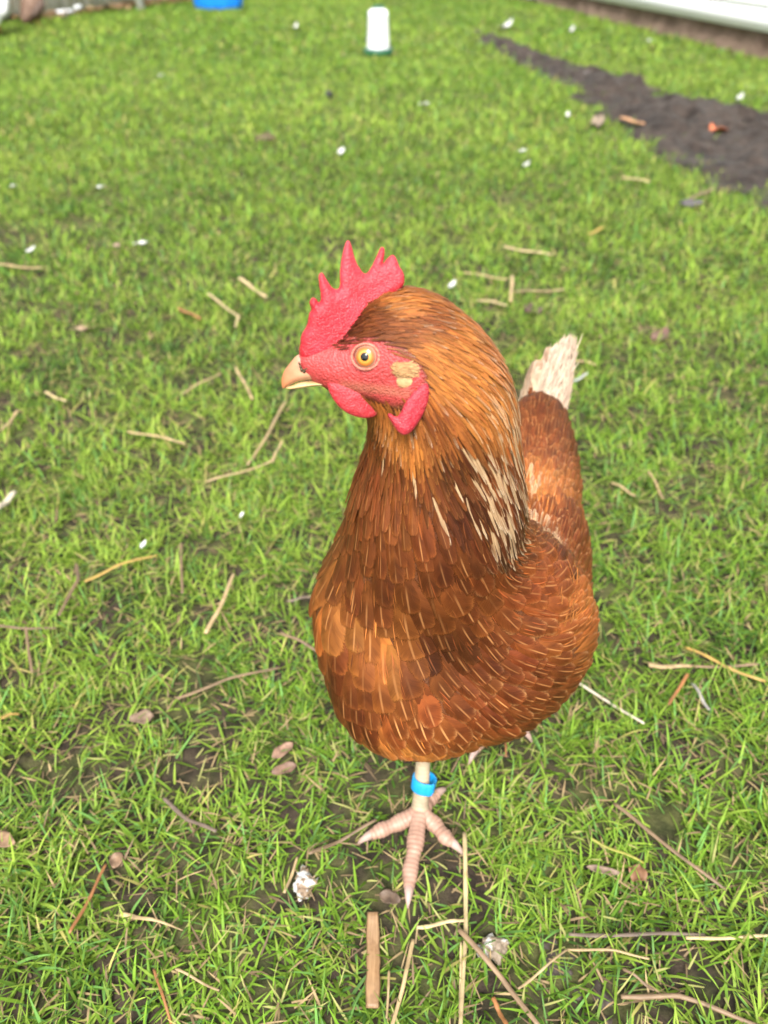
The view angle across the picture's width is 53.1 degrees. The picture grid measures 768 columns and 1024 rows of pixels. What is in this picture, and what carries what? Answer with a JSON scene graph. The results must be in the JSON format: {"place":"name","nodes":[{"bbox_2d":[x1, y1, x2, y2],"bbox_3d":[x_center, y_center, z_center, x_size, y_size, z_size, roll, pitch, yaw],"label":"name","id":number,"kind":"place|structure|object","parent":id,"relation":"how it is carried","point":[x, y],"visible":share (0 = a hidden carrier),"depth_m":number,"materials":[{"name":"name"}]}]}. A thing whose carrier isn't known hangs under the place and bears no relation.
{"place":"outdoors","nodes":[
{"label":"outdoors","id":0,"kind":"place"},
{"bbox_2d":[0,0,767,1023],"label":"ground","id":1,"kind":"structure","parent":0,"point":[660,822],"depth_m":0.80,"materials":[{"name":"green plant"}]},
{"bbox_2d":[0,0,8,32],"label":"duck","id":2,"kind":"object","parent":1,"relation":"on","point":[4,8],"visible":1,"depth_m":5.31},
{"bbox_2d":[0,830,14,847],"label":"fallen leaf","id":3,"kind":"object","parent":1,"relation":"on","point":[5,839],"visible":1,"depth_m":0.54,"materials":[{"name":"brown plant"}]},
{"bbox_2d":[0,490,16,508],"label":"feather","id":4,"kind":"object","parent":1,"relation":"on","point":[8,499],"visible":1,"depth_m":0.87,"materials":[{"name":"white"}]},
{"bbox_2d":[0,712,18,718],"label":"straw stalk","id":5,"kind":"object","parent":1,"relation":"on","point":[7,715],"visible":1,"depth_m":0.62,"materials":[{"name":"yellow plant"}]},
{"bbox_2d":[1,410,18,429],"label":"straw stalk","id":6,"kind":"object","parent":1,"relation":"on","point":[11,419],"visible":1,"depth_m":1.01,"materials":[{"name":"beige plant"}]},
{"bbox_2d":[0,263,42,268],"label":"straw stalk","id":7,"kind":"object","parent":1,"relation":"on","point":[11,265],"visible":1,"depth_m":1.49,"materials":[{"name":"beige plant"}]},
{"bbox_2d":[24,626,32,672],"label":"straw stalk","id":8,"kind":"object","parent":1,"relation":"on","point":[28,650],"visible":1,"depth_m":0.68,"materials":[{"name":"beige plant"}]},
{"bbox_2d":[0,625,56,629],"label":"straw stalk","id":9,"kind":"object","parent":1,"relation":"on","point":[24,628],"visible":1,"depth_m":0.70,"materials":[{"name":"beige plant"}]},
{"bbox_2d":[19,0,44,27],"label":"duck","id":10,"kind":"object","parent":1,"relation":"on","point":[31,11],"visible":1,"depth_m":5.73},
{"bbox_2d":[45,391,66,401],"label":"straw stalk","id":11,"kind":"object","parent":1,"relation":"on","point":[49,394],"visible":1,"depth_m":1.07,"materials":[{"name":"beige plant"}]},
{"bbox_2d":[57,563,79,615],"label":"straw stalk","id":12,"kind":"object","parent":1,"relation":"on","point":[77,574],"visible":1,"depth_m":0.74,"materials":[{"name":"beige plant"}]},
{"bbox_2d":[56,5,82,16],"bbox_3d":[-2.750,-4.404,6.751,0.133,0.080,0.256,9,37,12],"label":"plastic strip","id":13,"kind":"object","parent":1,"relation":"on","point":[77,7],"visible":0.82,"depth_m":6.74,"materials":[{"name":"white plastic"}]},
{"bbox_2d":[70,325,94,330],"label":"fallen leaf","id":14,"kind":"object","parent":1,"relation":"on","point":[81,327],"visible":1,"depth_m":1.26,"materials":[{"name":"beige plant"}]},
{"bbox_2d":[1,0,166,22],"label":"fence","id":15,"kind":"object","parent":1,"relation":"on","point":[14,7],"visible":0.27,"depth_m":6.89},
{"bbox_2d":[68,864,106,933],"bbox_3d":[-0.194,0.253,0.504,0.003,0.003,0.047,8,37,10],"label":"straw stalk","id":16,"kind":"object","parent":1,"relation":"on","point":[76,920],"visible":1,"depth_m":0.50,"materials":[{"name":"brown plant"}]},
{"bbox_2d":[10,0,187,20],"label":"leaf litter","id":17,"kind":"object","parent":1,"relation":"on","point":[91,8],"visible":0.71,"depth_m":7.18,"materials":[{"name":"brown plant"}]},
{"bbox_2d":[109,852,123,867],"bbox_3d":[-0.185,0.240,0.530,0.010,0.004,0.010,-22,42,-27],"label":"pebble","id":18,"kind":"object","parent":1,"relation":"on","point":[115,860],"visible":1,"depth_m":0.53,"materials":[{"name":"brown stone"}]},
{"bbox_2d":[84,555,156,581],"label":"straw stalk","id":19,"kind":"object","parent":1,"relation":"on","point":[106,571],"visible":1,"depth_m":0.78,"materials":[{"name":"beige plant"}]},
{"bbox_2d":[135,0,144,9],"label":"post","id":20,"kind":"object","parent":1,"relation":"on","point":[139,3],"visible":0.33,"depth_m":7.48,"materials":[{"name":"grey wood"}]},
{"bbox_2d":[133,240,148,243],"bbox_3d":[-0.507,-0.562,1.602,0.030,0.005,0.014,0,36,0],"label":"feather","id":21,"kind":"object","parent":1,"relation":"on","point":[141,242],"visible":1,"depth_m":1.60,"materials":[{"name":"white"}]},
{"bbox_2d":[129,708,154,723],"bbox_3d":[-0.198,0.168,0.627,0.015,0.005,0.015,24,43,29],"label":"pebble","id":22,"kind":"object","parent":1,"relation":"on","point":[142,719],"visible":1,"depth_m":0.63,"materials":[{"name":"beige stone"}]},
{"bbox_2d":[140,539,145,548],"bbox_3d":[-0.251,0.033,0.800,0.005,0.002,0.014,0,36,0],"label":"feather","id":23,"kind":"object","parent":1,"relation":"on","point":[143,543],"visible":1,"depth_m":0.80,"materials":[{"name":"white"}]},
{"bbox_2d":[120,911,182,930],"bbox_3d":[-0.151,0.264,0.496,0.044,0.005,0.003,9,38,12],"label":"dry leaf blade","id":24,"kind":"object","parent":1,"relation":"on","point":[134,916],"visible":1,"depth_m":0.50,"materials":[{"name":"plant"}]},
{"bbox_2d":[127,431,185,443],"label":"straw stalk","id":25,"kind":"object","parent":1,"relation":"on","point":[154,435],"visible":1,"depth_m":0.98,"materials":[{"name":"beige plant"}]},
{"bbox_2d":[153,969,171,1023],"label":"straw stalk","id":26,"kind":"object","parent":1,"relation":"on","point":[162,996],"visible":1,"depth_m":0.46,"materials":[{"name":"brown plant"}]},
{"bbox_2d":[179,543,183,593],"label":"straw stalk","id":27,"kind":"object","parent":1,"relation":"on","point":[181,570],"visible":1,"depth_m":0.77,"materials":[{"name":"beige plant"}]},
{"bbox_2d":[162,797,216,832],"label":"straw stalk","id":28,"kind":"object","parent":1,"relation":"on","point":[175,809],"visible":1,"depth_m":0.56,"materials":[{"name":"beige plant"}]},
{"bbox_2d":[177,307,201,319],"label":"straw stalk","id":29,"kind":"object","parent":1,"relation":"on","point":[190,313],"visible":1,"depth_m":1.30,"materials":[{"name":"brown plant"}]},
{"bbox_2d":[175,968,219,990],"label":"straw stalk","id":30,"kind":"object","parent":1,"relation":"on","point":[195,978],"visible":1,"depth_m":0.47,"materials":[{"name":"beige plant"}]},
{"bbox_2d":[181,373,221,394],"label":"straw stalk","id":31,"kind":"object","parent":1,"relation":"on","point":[190,388],"visible":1,"depth_m":1.09,"materials":[{"name":"beige plant"}]},
{"bbox_2d":[193,0,242,9],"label":"tub","id":32,"kind":"object","parent":1,"relation":"on","point":[219,4],"visible":0.88,"depth_m":7.45,"materials":[{"name":"blue plastic"}]},
{"bbox_2d":[204,573,234,633],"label":"straw stalk","id":33,"kind":"object","parent":1,"relation":"on","point":[214,617],"visible":1,"depth_m":0.73,"materials":[{"name":"beige plant"}]},
{"bbox_2d":[207,293,239,327],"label":"straw stalk","id":34,"kind":"object","parent":1,"relation":"on","point":[223,305],"visible":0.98,"depth_m":1.32,"materials":[{"name":"beige plant"}]},
{"bbox_2d":[176,667,279,698],"bbox_3d":[-0.132,0.144,0.655,0.090,0.005,0.006,-15,39,-19],"label":"straw stalk","id":35,"kind":"object","parent":1,"relation":"on","point":[216,683],"visible":1,"depth_m":0.65,"materials":[{"name":"brown plant"}]},
{"bbox_2d":[206,459,274,481],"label":"straw stalk","id":36,"kind":"object","parent":1,"relation":"on","point":[225,475],"visible":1,"depth_m":0.91,"materials":[{"name":"beige plant"}]},
{"bbox_2d":[234,366,253,399],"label":"straw stalk","id":37,"kind":"object","parent":1,"relation":"on","point":[244,382],"visible":1,"depth_m":1.10,"materials":[{"name":"beige plant"}]},
{"bbox_2d":[238,277,267,297],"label":"straw stalk","id":38,"kind":"object","parent":1,"relation":"on","point":[250,286],"visible":0.99,"depth_m":1.41,"materials":[{"name":"beige plant"}]},
{"bbox_2d":[246,401,285,465],"bbox_3d":[-0.148,-0.107,0.996,0.011,0.009,0.163,6,37,9],"label":"straw stalk","id":39,"kind":"object","parent":1,"relation":"on","point":[268,432],"visible":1,"depth_m":0.98,"materials":[{"name":"beige plant"}]},
{"bbox_2d":[256,132,276,141],"bbox_3d":[-0.379,-1.208,2.490,0.068,0.043,0.058,9,38,12],"label":"soil clod","id":40,"kind":"object","parent":1,"relation":"on","point":[264,137],"visible":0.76,"depth_m":2.47,"materials":[{"name":"brown soil"}]},
{"bbox_2d":[271,440,282,462],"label":"straw stalk","id":41,"kind":"object","parent":1,"relation":"on","point":[276,451],"visible":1,"depth_m":0.94,"materials":[{"name":"beige plant"}]},
{"bbox_2d":[272,742,292,757],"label":"fallen leaf","id":42,"kind":"object","parent":1,"relation":"on","point":[277,753],"visible":1,"depth_m":0.60,"materials":[{"name":"plant"}]},
{"bbox_2d":[271,761,296,774],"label":"fallen leaf","id":43,"kind":"object","parent":1,"relation":"on","point":[276,770],"visible":1,"depth_m":0.59,"materials":[{"name":"plant"}]},
{"bbox_2d":[283,857,297,892],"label":"straw stalk","id":44,"kind":"object","parent":1,"relation":"on","point":[291,875],"visible":1,"depth_m":0.52,"materials":[{"name":"beige plant"}]},
{"bbox_2d":[280,631,315,651],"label":"straw stalk","id":45,"kind":"object","parent":1,"relation":"on","point":[298,639],"visible":0.92,"depth_m":0.69,"materials":[{"name":"beige plant"}]},
{"bbox_2d":[287,596,310,601],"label":"straw stalk","id":46,"kind":"object","parent":1,"relation":"on","point":[295,599],"visible":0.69,"depth_m":0.73,"materials":[{"name":"beige plant"}]},
{"bbox_2d":[293,864,317,901],"bbox_3d":[-0.053,0.252,0.522,0.017,0.009,0.029,0,36,0],"label":"dropping","id":47,"kind":"object","parent":1,"relation":"on","point":[304,881],"visible":1,"depth_m":0.52,"materials":[{"name":"white"}]},
{"bbox_2d":[325,90,332,97],"bbox_3d":[-0.227,-1.724,3.168,0.035,0.030,0.046,0,36,0],"label":"soil clod","id":48,"kind":"object","parent":1,"relation":"on","point":[329,93],"visible":0.9,"depth_m":3.16,"materials":[{"name":"grey soil"}]},
{"bbox_2d":[308,819,376,854],"bbox_3d":[-0.029,0.229,0.541,0.054,0.008,0.004,-19,40,-23],"label":"straw stalk","id":49,"kind":"object","parent":1,"relation":"on","point":[342,839],"visible":1,"depth_m":0.54,"materials":[{"name":"brown plant"}]},
{"bbox_2d":[365,912,380,1008],"bbox_3d":[-0.007,0.277,0.476,0.010,0.008,0.054,0,36,0],"label":"wood splinter","id":50,"kind":"object","parent":1,"relation":"on","point":[373,981],"visible":1,"depth_m":0.47,"materials":[{"name":"wood"}]},
{"bbox_2d":[363,5,392,56],"bbox_3d":[-0.033,-2.718,4.338,0.170,0.243,0.170,0,36,0],"label":"drinker","id":51,"kind":"object","parent":1,"relation":"on","point":[378,44],"visible":0.94,"depth_m":4.30,"materials":[{"name":"plastic"}]},
{"bbox_2d":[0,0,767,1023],"bbox_3d":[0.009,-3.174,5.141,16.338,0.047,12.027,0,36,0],"label":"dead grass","id":52,"kind":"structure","parent":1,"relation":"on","point":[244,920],"depth_m":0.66,"materials":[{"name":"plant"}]},
{"bbox_2d":[386,970,389,1018],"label":"straw stalk","id":53,"kind":"object","parent":1,"relation":"on","point":[388,989],"visible":1,"depth_m":0.46,"materials":[{"name":"beige plant"}]},
{"bbox_2d":[379,889,400,903],"bbox_3d":[0.004,0.255,0.509,0.012,0.003,0.011,-16,39,-20],"label":"pebble","id":54,"kind":"object","parent":1,"relation":"on","point":[389,896],"visible":1,"depth_m":0.51,"materials":[{"name":"brown stone"}]},
{"bbox_2d":[391,939,414,1023],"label":"straw stalk","id":55,"kind":"object","parent":1,"relation":"on","point":[405,975],"visible":1,"depth_m":0.46,"materials":[{"name":"beige plant"}]},
{"bbox_2d":[416,919,463,928],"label":"straw stalk","id":56,"kind":"object","parent":1,"relation":"on","point":[436,924],"visible":1,"depth_m":0.49,"materials":[{"name":"beige plant"}]},
{"bbox_2d":[281,241,599,908],"bbox_3d":[0.102,-0.003,0.517,0.151,0.422,0.376,21,41,26],"label":"hen","id":57,"kind":"object","parent":1,"relation":"on","point":[453,610],"visible":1,"depth_m":0.38,"materials":[{"name":"brown"}]},
{"bbox_2d":[449,280,455,287],"bbox_3d":[0.125,-0.418,1.407,0.010,0.005,0.042,13,38,17],"label":"feather","id":58,"kind":"object","parent":1,"relation":"on","point":[452,283],"visible":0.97,"depth_m":1.41,"materials":[{"name":"white"}]},
{"bbox_2d":[458,942,461,1012],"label":"straw stalk","id":59,"kind":"object","parent":1,"relation":"on","point":[460,970],"visible":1,"depth_m":0.47,"materials":[{"name":"beige plant"}]},
{"bbox_2d":[458,832,467,1023],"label":"straw stalk","id":60,"kind":"object","parent":1,"relation":"on","point":[465,927],"visible":1,"depth_m":0.50,"materials":[{"name":"beige plant"}]},
{"bbox_2d":[463,272,507,279],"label":"straw stalk","id":61,"kind":"object","parent":1,"relation":"on","point":[484,275],"visible":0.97,"depth_m":1.45,"materials":[{"name":"beige plant"}]},
{"bbox_2d":[476,299,507,305],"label":"straw stalk","id":62,"kind":"object","parent":1,"relation":"on","point":[496,302],"visible":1,"depth_m":1.34,"materials":[{"name":"beige plant"}]},
{"bbox_2d":[476,933,509,965],"bbox_3d":[0.069,0.277,0.488,0.018,0.010,0.020,26,44,30],"label":"dropping","id":63,"kind":"object","parent":1,"relation":"on","point":[500,944],"visible":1,"depth_m":0.49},
{"bbox_2d":[457,928,539,1023],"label":"straw stalk","id":64,"kind":"object","parent":1,"relation":"on","point":[489,963],"visible":1,"depth_m":0.47,"materials":[{"name":"brown plant"}]},
{"bbox_2d":[491,996,507,1023],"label":"straw stalk","id":65,"kind":"object","parent":1,"relation":"on","point":[498,1010],"visible":1,"depth_m":0.45,"materials":[{"name":"orange plant"}]},
{"bbox_2d":[498,18,512,28],"bbox_3d":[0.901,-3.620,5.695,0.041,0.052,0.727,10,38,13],"label":"feather","id":66,"kind":"object","parent":1,"relation":"on","point":[507,24],"visible":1,"depth_m":5.78,"materials":[{"name":"white"}]},
{"bbox_2d":[509,275,513,301],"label":"straw stalk","id":67,"kind":"object","parent":1,"relation":"on","point":[511,286],"visible":1,"depth_m":1.40,"materials":[{"name":"beige plant"}]},
{"bbox_2d":[503,246,551,255],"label":"straw stalk","id":68,"kind":"object","parent":1,"relation":"on","point":[521,250],"visible":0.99,"depth_m":1.58,"materials":[{"name":"beige plant"}]},
{"bbox_2d":[524,302,542,314],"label":"fallen leaf","id":69,"kind":"object","parent":1,"relation":"on","point":[529,307],"visible":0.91,"depth_m":1.33,"materials":[{"name":"brown plant"}]},
{"bbox_2d":[515,289,564,292],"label":"straw stalk","id":70,"kind":"object","parent":1,"relation":"on","point":[539,290],"visible":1,"depth_m":1.39,"materials":[{"name":"beige plant"}]},
{"bbox_2d":[518,948,567,989],"bbox_3d":[0.098,0.280,0.470,0.040,0.005,0.002,-21,41,-26],"label":"straw stalk","id":71,"kind":"object","parent":1,"relation":"on","point":[543,968],"visible":1,"depth_m":0.47,"materials":[{"name":"beige plant"}]},
{"bbox_2d":[541,937,574,980],"bbox_3d":[0.108,0.284,0.487,0.023,0.006,0.026,-29,45,-33],"label":"soil clod","id":72,"kind":"object","parent":1,"relation":"on","point":[555,972],"visible":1,"depth_m":0.49,"materials":[{"name":"soil"}]},
{"bbox_2d":[575,360,595,365],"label":"straw stalk","id":73,"kind":"object","parent":1,"relation":"on","point":[589,362],"visible":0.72,"depth_m":1.16,"materials":[{"name":"beige plant"}]},
{"bbox_2d":[574,978,613,1023],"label":"soil clod","id":74,"kind":"object","parent":1,"relation":"on","point":[597,986],"visible":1,"depth_m":0.47,"materials":[{"name":"brown soil"}]},
{"bbox_2d":[588,226,604,234],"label":"straw stalk","id":75,"kind":"object","parent":1,"relation":"on","point":[597,230],"visible":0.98,"depth_m":1.68,"materials":[{"name":"yellow plant"}]},
{"bbox_2d":[591,113,605,126],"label":"fallen leaf","id":76,"kind":"object","parent":1,"relation":"on","point":[599,120],"visible":1,"depth_m":2.74,"materials":[{"name":"beige plant"}]},
{"bbox_2d":[586,865,619,874],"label":"fallen leaf","id":77,"kind":"object","parent":1,"relation":"on","point":[604,869],"visible":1,"depth_m":0.53,"materials":[{"name":"brown plant"}]},
{"bbox_2d":[567,948,648,959],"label":"straw stalk","id":78,"kind":"object","parent":1,"relation":"on","point":[603,949],"visible":1,"depth_m":0.48,"materials":[{"name":"beige plant"}]},
{"bbox_2d":[579,683,644,723],"bbox_3d":[0.183,0.156,0.642,0.075,0.005,0.005,28,45,32],"label":"straw stalk","id":79,"kind":"object","parent":1,"relation":"on","point":[608,702],"visible":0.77,"depth_m":0.64,"materials":[{"name":"beige plant"}]},
{"bbox_2d":[590,838,643,863],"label":"straw stalk","id":80,"kind":"object","parent":1,"relation":"on","point":[613,849],"visible":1,"depth_m":0.53,"materials":[{"name":"yellow plant"}]},
{"bbox_2d":[467,29,767,209],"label":"mud","id":81,"kind":"structure","parent":1,"relation":"on","point":[673,118],"depth_m":2.68,"materials":[{"name":"brown soil"}]},
{"bbox_2d":[619,116,645,124],"bbox_3d":[0.875,-1.378,2.705,0.021,0.010,0.144,-11,38,-14],"label":"wood chip","id":82,"kind":"object","parent":81,"relation":"on","point":[631,120],"visible":1,"depth_m":2.70,"materials":[{"name":"wood"}]},
{"bbox_2d":[709,123,726,130],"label":"fallen leaf","id":83,"kind":"object","parent":81,"relation":"on","point":[712,127],"visible":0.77,"depth_m":2.60,"materials":[{"name":"orange plant"}]},
{"bbox_2d":[611,482,635,496],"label":"straw stalk","id":84,"kind":"object","parent":1,"relation":"on","point":[624,488],"visible":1,"depth_m":0.88,"materials":[{"name":"beige plant"}]},
{"bbox_2d":[621,177,649,182],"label":"straw stalk","id":85,"kind":"object","parent":1,"relation":"on","point":[635,179],"visible":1,"depth_m":2.04,"materials":[{"name":"beige plant"}]},
{"bbox_2d":[568,931,704,937],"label":"straw stalk","id":86,"kind":"object","parent":1,"relation":"on","point":[631,934],"visible":1,"depth_m":0.49,"materials":[{"name":"brown plant"}]},
{"bbox_2d":[628,863,647,881],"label":"fallen leaf","id":87,"kind":"object","parent":1,"relation":"on","point":[641,872],"visible":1,"depth_m":0.52,"materials":[{"name":"brown plant"}]},
{"bbox_2d":[622,968,654,990],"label":"twig","id":88,"kind":"object","parent":1,"relation":"on","point":[638,978],"visible":1,"depth_m":0.46,"materials":[{"name":"wood"}]},
{"bbox_2d":[527,0,767,59],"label":"shed","id":89,"kind":"structure","parent":1,"relation":"on","point":[738,25],"depth_m":4.99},
{"bbox_2d":[647,470,663,498],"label":"straw stalk","id":90,"kind":"object","parent":1,"relation":"on","point":[656,484],"visible":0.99,"depth_m":0.89,"materials":[{"name":"beige plant"}]},
{"bbox_2d":[651,326,669,341],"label":"fallen leaf","id":91,"kind":"object","parent":1,"relation":"on","point":[664,332],"visible":0.94,"depth_m":1.24,"materials":[{"name":"plant"}]},
{"bbox_2d":[613,802,726,890],"bbox_3d":[0.197,0.233,0.536,0.005,0.004,0.088,-29,46,-34],"label":"straw stalk","id":92,"kind":"object","parent":1,"relation":"on","point":[652,834],"visible":1,"depth_m":0.53,"materials":[{"name":"brown plant"}]},
{"bbox_2d":[648,663,691,668],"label":"straw stalk","id":93,"kind":"object","parent":1,"relation":"on","point":[658,666],"visible":1,"depth_m":0.67,"materials":[{"name":"beige plant"}]},
{"bbox_2d":[668,673,688,704],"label":"straw stalk","id":94,"kind":"object","parent":1,"relation":"on","point":[681,684],"visible":1,"depth_m":0.65,"materials":[{"name":"orange plant"}]},
{"bbox_2d":[620,993,757,1023],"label":"twig","id":95,"kind":"object","parent":1,"relation":"on","point":[675,996],"visible":1,"depth_m":0.46,"materials":[{"name":"wood"}]},
{"bbox_2d":[680,199,703,208],"bbox_3d":[0.748,-0.750,1.869,0.057,0.022,0.029,0,36,0],"label":"soil clod","id":96,"kind":"object","parent":1,"relation":"on","point":[688,203],"visible":0.93,"depth_m":1.86,"materials":[{"name":"grey soil"}]},
{"bbox_2d":[690,683,710,709],"bbox_3d":[0.265,0.154,0.643,0.005,0.007,0.033,0,36,0],"label":"quill","id":97,"kind":"object","parent":1,"relation":"on","point":[697,689],"visible":1,"depth_m":0.64,"materials":[{"name":"white"}]},
{"bbox_2d":[688,187,715,198],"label":"straw stalk","id":98,"kind":"object","parent":1,"relation":"on","point":[699,194],"visible":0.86,"depth_m":1.92,"materials":[{"name":"beige plant"}]},
{"bbox_2d":[650,663,758,667],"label":"straw stalk","id":99,"kind":"object","parent":1,"relation":"on","point":[718,666],"visible":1,"depth_m":0.67,"materials":[{"name":"beige plant"}]},
{"bbox_2d":[684,647,765,681],"bbox_3d":[0.296,0.133,0.669,0.070,0.006,0.009,24,43,28],"label":"straw stalk","id":100,"kind":"object","parent":1,"relation":"on","point":[720,663],"visible":1,"depth_m":0.67,"materials":[{"name":"yellow plant"}]},
{"bbox_2d":[685,934,767,939],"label":"straw stalk","id":101,"kind":"object","parent":1,"relation":"on","point":[719,938],"visible":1,"depth_m":0.49,"materials":[{"name":"beige plant"}]}
]}

